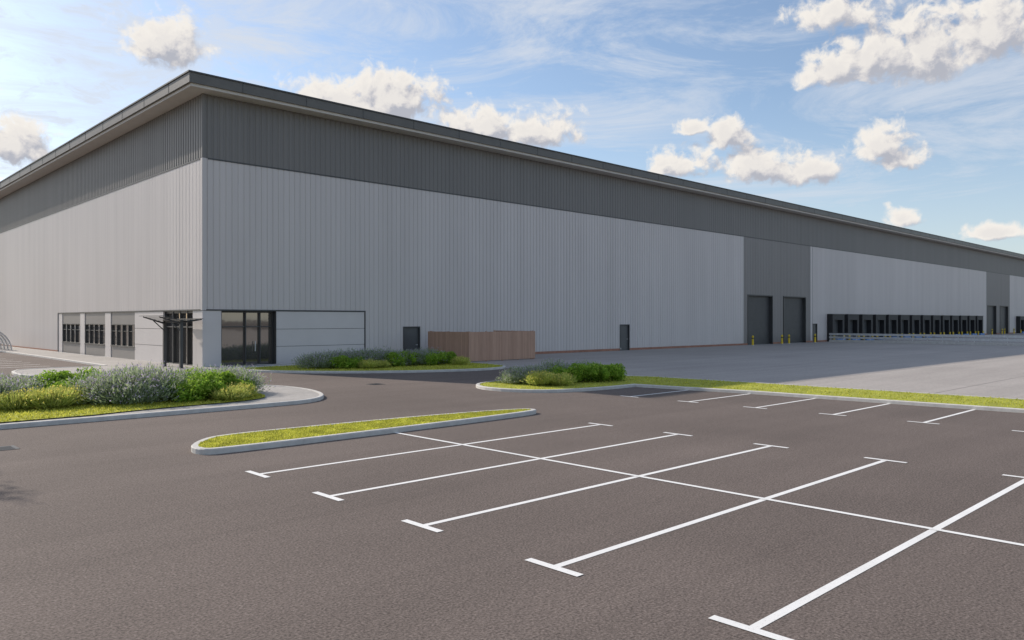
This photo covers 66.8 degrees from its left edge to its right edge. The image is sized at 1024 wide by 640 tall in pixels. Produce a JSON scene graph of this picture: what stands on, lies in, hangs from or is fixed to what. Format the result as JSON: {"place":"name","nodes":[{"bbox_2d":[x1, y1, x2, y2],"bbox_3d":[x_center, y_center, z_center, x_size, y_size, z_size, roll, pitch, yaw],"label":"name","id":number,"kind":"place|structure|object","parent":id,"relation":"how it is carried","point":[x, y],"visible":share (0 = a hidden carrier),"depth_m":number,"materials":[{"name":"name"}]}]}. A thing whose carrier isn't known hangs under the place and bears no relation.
{"place":"outdoors","nodes":[
{"label":"outdoors","id":0,"kind":"place"},
{"bbox_2d":[1,395,264,421],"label":"planting bed grass","id":1,"kind":"structure","parent":0,"point":[137,408],"depth_m":22.97,"materials":[{"name":"green plant"}]},
{"bbox_2d":[0,373,31,396],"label":"lavender shrub","id":2,"kind":"object","parent":1,"relation":"on","point":[6,386],"visible":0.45,"depth_m":23.26,"materials":[{"name":"grey plant"}]},
{"bbox_2d":[0,389,40,409],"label":"yellow flower clump","id":3,"kind":"object","parent":1,"relation":"on","point":[11,400],"visible":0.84,"depth_m":22.33,"materials":[{"name":"plant"}]},
{"bbox_2d":[0,372,53,392],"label":"lavender shrub","id":4,"kind":"object","parent":1,"relation":"on","point":[25,381],"visible":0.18,"depth_m":24.28,"materials":[{"name":"grey plant"}]},
{"bbox_2d":[5,385,79,408],"bbox_3d":[-13.869,2.276,23.001,1.967,0.679,1.831,0,0,-35],"label":"yellow flower clump","id":5,"kind":"object","parent":1,"relation":"on","point":[56,397],"visible":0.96,"depth_m":22.74,"materials":[{"name":"plant"}]},
{"bbox_2d":[26,369,76,390],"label":"leafy shrub","id":6,"kind":"object","parent":1,"relation":"on","point":[60,375],"visible":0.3,"depth_m":25.18,"materials":[{"name":"green plant"}]},
{"bbox_2d":[41,384,93,405],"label":"yellow flower clump","id":7,"kind":"object","parent":1,"relation":"on","point":[80,392],"visible":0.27,"depth_m":23.61,"materials":[{"name":"plant"}]},
{"bbox_2d":[43,377,91,390],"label":"leafy shrub","id":8,"kind":"object","parent":1,"relation":"on","point":[59,382],"visible":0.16,"depth_m":24.46,"materials":[{"name":"green plant"}]},
{"bbox_2d":[55,366,105,379],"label":"leafy shrub","id":9,"kind":"object","parent":1,"relation":"on","point":[84,372],"visible":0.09,"depth_m":26.25,"materials":[{"name":"green plant"}]},
{"bbox_2d":[56,368,144,404],"bbox_3d":[-12.868,2.052,24.595,3.116,1.130,2.448,0,0,-6],"label":"lavender shrub","id":10,"kind":"object","parent":1,"relation":"on","point":[89,379],"visible":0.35,"depth_m":24.03,"materials":[{"name":"grey plant"}]},
{"bbox_2d":[85,362,161,380],"bbox_3d":[-12.625,1.988,25.480,2.817,1.258,3.204,0,0,5],"label":"lavender shrub","id":11,"kind":"object","parent":1,"relation":"on","point":[120,369],"visible":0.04,"depth_m":25.11,"materials":[{"name":"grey plant"}]},
{"bbox_2d":[75,366,172,405],"bbox_3d":[-12.176,2.040,24.475,3.195,1.158,3.297,0,0,38],"label":"lavender shrub","id":12,"kind":"object","parent":1,"relation":"on","point":[103,395],"visible":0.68,"depth_m":23.75,"materials":[{"name":"green plant"}]},
{"bbox_2d":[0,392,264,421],"bbox_3d":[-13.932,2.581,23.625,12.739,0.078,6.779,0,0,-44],"label":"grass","id":13,"kind":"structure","parent":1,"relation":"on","point":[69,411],"depth_m":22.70,"materials":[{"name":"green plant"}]},
{"bbox_2d":[94,360,195,403],"bbox_3d":[-11.845,1.940,24.802,3.387,1.349,2.888,0,0,44],"label":"lavender shrub","id":14,"kind":"object","parent":1,"relation":"on","point":[159,389],"visible":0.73,"depth_m":24.25,"materials":[{"name":"green plant"}]},
{"bbox_2d":[143,364,197,399],"bbox_3d":[-11.485,2.028,25.654,2.788,1.178,3.116,0,0,44],"label":"lavender shrub","id":15,"kind":"object","parent":1,"relation":"on","point":[180,379],"visible":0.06,"depth_m":25.40,"materials":[{"name":"grey plant"}]},
{"bbox_2d":[166,375,213,402],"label":"leafy shrub","id":16,"kind":"object","parent":1,"relation":"on","point":[191,390],"visible":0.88,"depth_m":24.72,"materials":[{"name":"green plant"}]},
{"bbox_2d":[173,366,217,379],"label":"leafy shrub","id":17,"kind":"object","parent":1,"relation":"on","point":[201,374],"visible":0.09,"depth_m":25.96,"materials":[{"name":"green plant"}]},
{"bbox_2d":[180,364,232,373],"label":"lavender shrub","id":18,"kind":"object","parent":1,"relation":"on","point":[205,369],"visible":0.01,"depth_m":27.38,"materials":[{"name":"grey plant"}]},
{"bbox_2d":[186,372,227,398],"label":"leafy shrub","id":19,"kind":"object","parent":1,"relation":"on","point":[218,382],"visible":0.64,"depth_m":25.31,"materials":[{"name":"green plant"}]},
{"bbox_2d":[204,370,237,386],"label":"leafy shrub","id":20,"kind":"object","parent":1,"relation":"on","point":[229,376],"visible":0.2,"depth_m":26.50,"materials":[{"name":"green plant"}]},
{"bbox_2d":[208,385,252,399],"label":"yellow flower clump","id":21,"kind":"object","parent":1,"relation":"on","point":[233,392],"visible":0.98,"depth_m":25.19,"materials":[{"name":"plant"}]},
{"bbox_2d":[200,364,270,389],"bbox_3d":[-10.271,2.085,28.177,2.902,1.068,2.864,0,0,18],"label":"lavender shrub","id":22,"kind":"object","parent":1,"relation":"on","point":[245,374],"visible":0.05,"depth_m":28.24,"materials":[{"name":"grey plant"}]},
{"bbox_2d":[201,363,275,391],"bbox_3d":[-10.079,2.070,27.561,3.007,1.099,2.902,0,0,-44],"label":"lavender shrub","id":23,"kind":"object","parent":1,"relation":"on","point":[254,378],"visible":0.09,"depth_m":27.66,"materials":[{"name":"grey plant"}]},
{"bbox_2d":[226,382,257,396],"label":"yellow flower clump","id":24,"kind":"object","parent":1,"relation":"on","point":[252,390],"visible":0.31,"depth_m":26.18,"materials":[{"name":"plant"}]},
{"bbox_2d":[234,375,256,390],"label":"leafy shrub","id":25,"kind":"object","parent":1,"relation":"on","point":[242,381],"visible":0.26,"depth_m":26.97,"materials":[{"name":"green plant"}]},
{"bbox_2d":[0,346,298,374],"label":"pavement","id":26,"kind":"structure","parent":0,"point":[108,362],"depth_m":47.27,"materials":[{"name":"grey concrete"}]},
{"bbox_2d":[0,332,11,349],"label":"cycle shelter","id":27,"kind":"object","parent":26,"relation":"on","point":[5,341],"visible":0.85,"depth_m":69.33,"materials":[{"name":"metal"}]},
{"bbox_2d":[143,316,202,368],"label":"entrance canopy","id":28,"kind":"object","parent":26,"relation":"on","point":[180,321],"visible":0.95,"depth_m":43.09,"materials":[{"name":"grey metal"}]},
{"bbox_2d":[0,385,319,423],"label":"pavement","id":29,"kind":"structure","parent":0,"point":[277,394],"depth_m":25.23,"materials":[{"name":"grey concrete"}]},
{"bbox_2d":[0,342,1023,639],"bbox_3d":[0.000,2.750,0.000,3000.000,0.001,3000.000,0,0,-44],"label":"ground","id":30,"kind":"structure","parent":0,"point":[144,528],"depth_m":10.59,"materials":[{"name":"grey asphalt"}]},
{"bbox_2d":[0,445,19,450],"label":"drain cover","id":31,"kind":"object","parent":30,"relation":"on","point":[11,447],"visible":1,"depth_m":16.60,"materials":[{"name":"grey metal"}]},
{"bbox_2d":[0,346,295,377],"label":"kerb","id":32,"kind":"structure","parent":30,"relation":"on","point":[54,358],"depth_m":48.84,"materials":[{"name":"concrete"}]},
{"bbox_2d":[0,385,323,428],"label":"kerb","id":33,"kind":"structure","parent":30,"relation":"on","point":[125,416],"depth_m":22.20,"materials":[{"name":"concrete"}]},
{"bbox_2d":[58,311,363,366],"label":"office frontage","id":34,"kind":"object","parent":30,"relation":"on","point":[218,338],"visible":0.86,"depth_m":48.10,"materials":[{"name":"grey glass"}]},
{"bbox_2d":[191,408,535,454],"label":"kerb","id":35,"kind":"structure","parent":30,"relation":"on","point":[196,448],"depth_m":18.14,"materials":[{"name":"concrete"}]},
{"bbox_2d":[198,408,530,447],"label":"grass","id":36,"kind":"structure","parent":30,"relation":"on","point":[246,438],"depth_m":18.67,"materials":[{"name":"green plant"}]},
{"bbox_2d":[234,362,505,372],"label":"kerb","id":37,"kind":"structure","parent":30,"relation":"on","point":[405,371],"depth_m":40.50,"materials":[{"name":"concrete"}]},
{"bbox_2d":[241,362,500,370],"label":"planting bed grass","id":38,"kind":"structure","parent":30,"relation":"on","point":[402,366],"depth_m":42.40,"materials":[{"name":"green plant"}]},
{"bbox_2d":[291,352,331,368],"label":"lavender shrub","id":39,"kind":"object","parent":38,"relation":"on","point":[305,362],"visible":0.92,"depth_m":42.04,"materials":[{"name":"grey plant"}]},
{"bbox_2d":[308,349,346,367],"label":"lavender shrub","id":40,"kind":"object","parent":38,"relation":"on","point":[328,357],"visible":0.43,"depth_m":42.30,"materials":[{"name":"grey plant"}]},
{"bbox_2d":[327,355,355,368],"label":"leafy shrub","id":41,"kind":"object","parent":38,"relation":"on","point":[342,361],"visible":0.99,"depth_m":41.99,"materials":[{"name":"green plant"}]},
{"bbox_2d":[328,348,363,367],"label":"lavender shrub","id":42,"kind":"object","parent":38,"relation":"on","point":[345,353],"visible":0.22,"depth_m":43.16,"materials":[{"name":"grey plant"}]},
{"bbox_2d":[341,356,363,367],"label":"leafy shrub","id":43,"kind":"object","parent":38,"relation":"on","point":[356,359],"visible":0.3,"depth_m":42.62,"materials":[{"name":"green plant"}]},
{"bbox_2d":[343,347,384,360],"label":"lavender shrub","id":44,"kind":"object","parent":38,"relation":"on","point":[366,355],"visible":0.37,"depth_m":43.49,"materials":[{"name":"grey plant"}]},
{"bbox_2d":[356,358,380,367],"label":"yellow flower clump","id":45,"kind":"object","parent":38,"relation":"on","point":[369,363],"visible":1,"depth_m":42.31,"materials":[{"name":"plant"}]},
{"bbox_2d":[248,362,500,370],"bbox_3d":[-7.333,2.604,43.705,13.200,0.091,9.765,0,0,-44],"label":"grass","id":46,"kind":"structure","parent":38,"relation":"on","point":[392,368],"depth_m":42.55,"materials":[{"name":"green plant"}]},
{"bbox_2d":[362,346,403,365],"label":"lavender shrub","id":47,"kind":"object","parent":38,"relation":"on","point":[381,354],"visible":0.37,"depth_m":44.13,"materials":[{"name":"grey plant"}]},
{"bbox_2d":[376,359,390,366],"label":"yellow flower clump","id":48,"kind":"object","parent":38,"relation":"on","point":[384,363],"visible":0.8,"depth_m":42.97,"materials":[{"name":"plant"}]},
{"bbox_2d":[382,351,404,365],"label":"leafy shrub","id":49,"kind":"object","parent":38,"relation":"on","point":[393,356],"visible":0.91,"depth_m":43.89,"materials":[{"name":"green plant"}]},
{"bbox_2d":[378,348,416,365],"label":"lavender shrub","id":50,"kind":"object","parent":38,"relation":"on","point":[406,361],"visible":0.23,"depth_m":44.52,"materials":[{"name":"grey plant"}]},
{"bbox_2d":[400,351,422,364],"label":"leafy shrub","id":51,"kind":"object","parent":38,"relation":"on","point":[413,360],"visible":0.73,"depth_m":44.81,"materials":[{"name":"green plant"}]},
{"bbox_2d":[402,347,429,364],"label":"lavender shrub","id":52,"kind":"object","parent":38,"relation":"on","point":[420,361],"visible":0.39,"depth_m":45.37,"materials":[{"name":"green plant"}]},
{"bbox_2d":[412,347,448,364],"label":"lavender shrub","id":53,"kind":"object","parent":38,"relation":"on","point":[428,351],"visible":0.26,"depth_m":46.13,"materials":[{"name":"grey plant"}]},
{"bbox_2d":[423,351,446,364],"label":"leafy shrub","id":54,"kind":"object","parent":38,"relation":"on","point":[433,357],"visible":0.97,"depth_m":45.25,"materials":[{"name":"green plant"}]},
{"bbox_2d":[434,350,456,363],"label":"leafy shrub","id":55,"kind":"object","parent":38,"relation":"on","point":[449,358],"visible":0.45,"depth_m":46.43,"materials":[{"name":"green plant"}]},
{"bbox_2d":[451,356,470,363],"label":"yellow flower clump","id":56,"kind":"object","parent":38,"relation":"on","point":[459,360],"visible":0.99,"depth_m":45.62,"materials":[{"name":"plant"}]},
{"bbox_2d":[161,247,812,323],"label":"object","id":57,"kind":"object","parent":30,"relation":"on","point":[812,288],"depth_m":97.56,"materials":[{"name":"grey metal"}]},
{"bbox_2d":[1,332,1015,353],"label":"brick plinth","id":58,"kind":"structure","parent":57,"relation":"on","point":[575,351],"depth_m":72.69,"materials":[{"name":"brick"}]},
{"bbox_2d":[0,158,1021,350],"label":"trims","id":59,"kind":"object","parent":57,"relation":"on","point":[382,184],"visible":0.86,"depth_m":52.52,"materials":[{"name":"grey metal"}]},
{"bbox_2d":[0,158,200,349],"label":"light cladding side","id":60,"kind":"structure","parent":59,"relation":"attached to","point":[135,247],"depth_m":55.89,"materials":[{"name":"grey metal"}]},
{"bbox_2d":[0,95,200,231],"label":"band side","id":61,"kind":"object","parent":59,"relation":"on","point":[170,139],"visible":1,"depth_m":54.61,"materials":[{"name":"grey metal"}]},
{"bbox_2d":[201,157,205,309],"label":"corner flashing","id":62,"kind":"object","parent":59,"relation":"attached to","point":[203,233],"visible":1,"depth_m":43.73,"materials":[{"name":"grey metal"}]},
{"bbox_2d":[205,94,1023,276],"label":"wall cladding","id":63,"kind":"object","parent":59,"relation":"on","point":[243,132],"visible":1,"depth_m":59.89,"materials":[{"name":"grey metal"}]},
{"bbox_2d":[201,93,204,157],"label":"corner flashing","id":64,"kind":"object","parent":63,"relation":"attached to","point":[202,125],"visible":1,"depth_m":43.72,"materials":[{"name":"grey metal"}]},
{"bbox_2d":[206,158,1023,351],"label":"light cladding front","id":65,"kind":"structure","parent":59,"relation":"attached to","point":[392,261],"depth_m":59.38,"materials":[{"name":"grey metal"}]},
{"bbox_2d":[744,237,1009,342],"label":"grey cladding front","id":66,"kind":"structure","parent":65,"relation":"attached to","point":[778,271],"depth_m":90.87,"materials":[{"name":"grey metal"}]},
{"bbox_2d":[5,361,1023,639],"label":"parking bay markings","id":67,"kind":"object","parent":30,"relation":"on","point":[765,621],"visible":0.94,"depth_m":11.01,"materials":[{"name":"paint"}]},
{"bbox_2d":[471,333,1023,398],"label":"concrete yard","id":68,"kind":"structure","parent":30,"relation":"on","point":[773,357],"depth_m":47.89,"materials":[{"name":"grey concrete"}]},
{"bbox_2d":[428,330,534,360],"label":"timber fence enclosure","id":69,"kind":"object","parent":68,"relation":"on","point":[494,345],"visible":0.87,"depth_m":52.16,"materials":[{"name":"brown wood"}]},
{"bbox_2d":[403,324,816,350],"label":"personnel doors","id":70,"kind":"structure","parent":68,"relation":"on","point":[411,337],"depth_m":54.24,"materials":[{"name":"grey paint"}]},
{"bbox_2d":[748,294,1007,344],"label":"roller doors","id":71,"kind":"structure","parent":68,"relation":"on","point":[760,318],"depth_m":92.10,"materials":[{"name":"grey metal"}]},
{"bbox_2d":[827,314,1023,341],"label":"dock shelters","id":72,"kind":"object","parent":68,"relation":"on","point":[906,324],"visible":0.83,"depth_m":116.64,"materials":[{"name":"black rubber"}]},
{"bbox_2d":[829,333,1023,345],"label":"guard rail","id":73,"kind":"object","parent":68,"relation":"on","point":[958,339],"visible":1,"depth_m":88.73,"materials":[{"name":"metal"}]},
{"bbox_2d":[476,375,1023,412],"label":"kerb","id":74,"kind":"structure","parent":30,"relation":"on","point":[943,405],"depth_m":28.62,"materials":[{"name":"concrete"}]},
{"bbox_2d":[480,376,1023,408],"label":"grass verge","id":75,"kind":"object","parent":30,"relation":"on","point":[767,388],"depth_m":30.02,"materials":[{"name":"green plant"}]},
{"bbox_2d":[495,364,535,383],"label":"lavender shrub","id":76,"kind":"object","parent":75,"relation":"on","point":[509,374],"visible":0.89,"depth_m":32.14,"materials":[{"name":"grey plant"}]},
{"bbox_2d":[515,363,555,382],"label":"lavender shrub","id":77,"kind":"object","parent":75,"relation":"on","point":[537,368],"visible":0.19,"depth_m":32.60,"materials":[{"name":"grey plant"}]},
{"bbox_2d":[522,370,553,384],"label":"yellow flower clump","id":78,"kind":"object","parent":75,"relation":"on","point":[536,378],"visible":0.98,"depth_m":31.13,"materials":[{"name":"plant"}]},
{"bbox_2d":[539,367,567,375],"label":"leafy shrub","id":79,"kind":"object","parent":75,"relation":"on","point":[558,371],"visible":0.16,"depth_m":32.26,"materials":[{"name":"green plant"}]},
{"bbox_2d":[535,357,572,374],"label":"lavender shrub","id":80,"kind":"object","parent":75,"relation":"on","point":[557,363],"visible":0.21,"depth_m":33.23,"materials":[{"name":"grey plant"}]},
{"bbox_2d":[549,372,577,384],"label":"yellow flower clump","id":81,"kind":"object","parent":75,"relation":"on","point":[567,378],"visible":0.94,"depth_m":31.14,"materials":[{"name":"plant"}]},
{"bbox_2d":[548,364,582,381],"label":"leafy shrub","id":82,"kind":"object","parent":75,"relation":"on","point":[571,370],"visible":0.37,"depth_m":32.59,"materials":[{"name":"green plant"}]},
{"bbox_2d":[568,363,593,381],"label":"leafy shrub","id":83,"kind":"object","parent":75,"relation":"on","point":[584,368],"visible":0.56,"depth_m":32.85,"materials":[{"name":"green plant"}]},
{"bbox_2d":[572,358,597,364],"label":"lavender shrub","id":84,"kind":"object","parent":75,"relation":"on","point":[583,362],"visible":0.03,"depth_m":34.95,"materials":[{"name":"grey plant"}]},
{"bbox_2d":[587,361,612,380],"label":"leafy shrub","id":85,"kind":"object","parent":75,"relation":"on","point":[600,373],"visible":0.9,"depth_m":33.05,"materials":[{"name":"green plant"}]},
{"bbox_2d":[589,362,626,380],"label":"leafy shrub","id":86,"kind":"object","parent":75,"relation":"on","point":[618,371],"visible":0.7,"depth_m":33.69,"materials":[{"name":"green plant"}]},
{"bbox_2d":[0,70,1023,259],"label":"roof fascia","id":87,"kind":"structure","parent":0,"point":[196,83],"depth_m":55.83,"materials":[{"name":"grey metal"}]},
{"bbox_2d":[0,0,1023,253],"label":"sky","id":88,"kind":"structure","parent":0,"point":[909,114],"materials":[{"name":"blue"}]}
]}

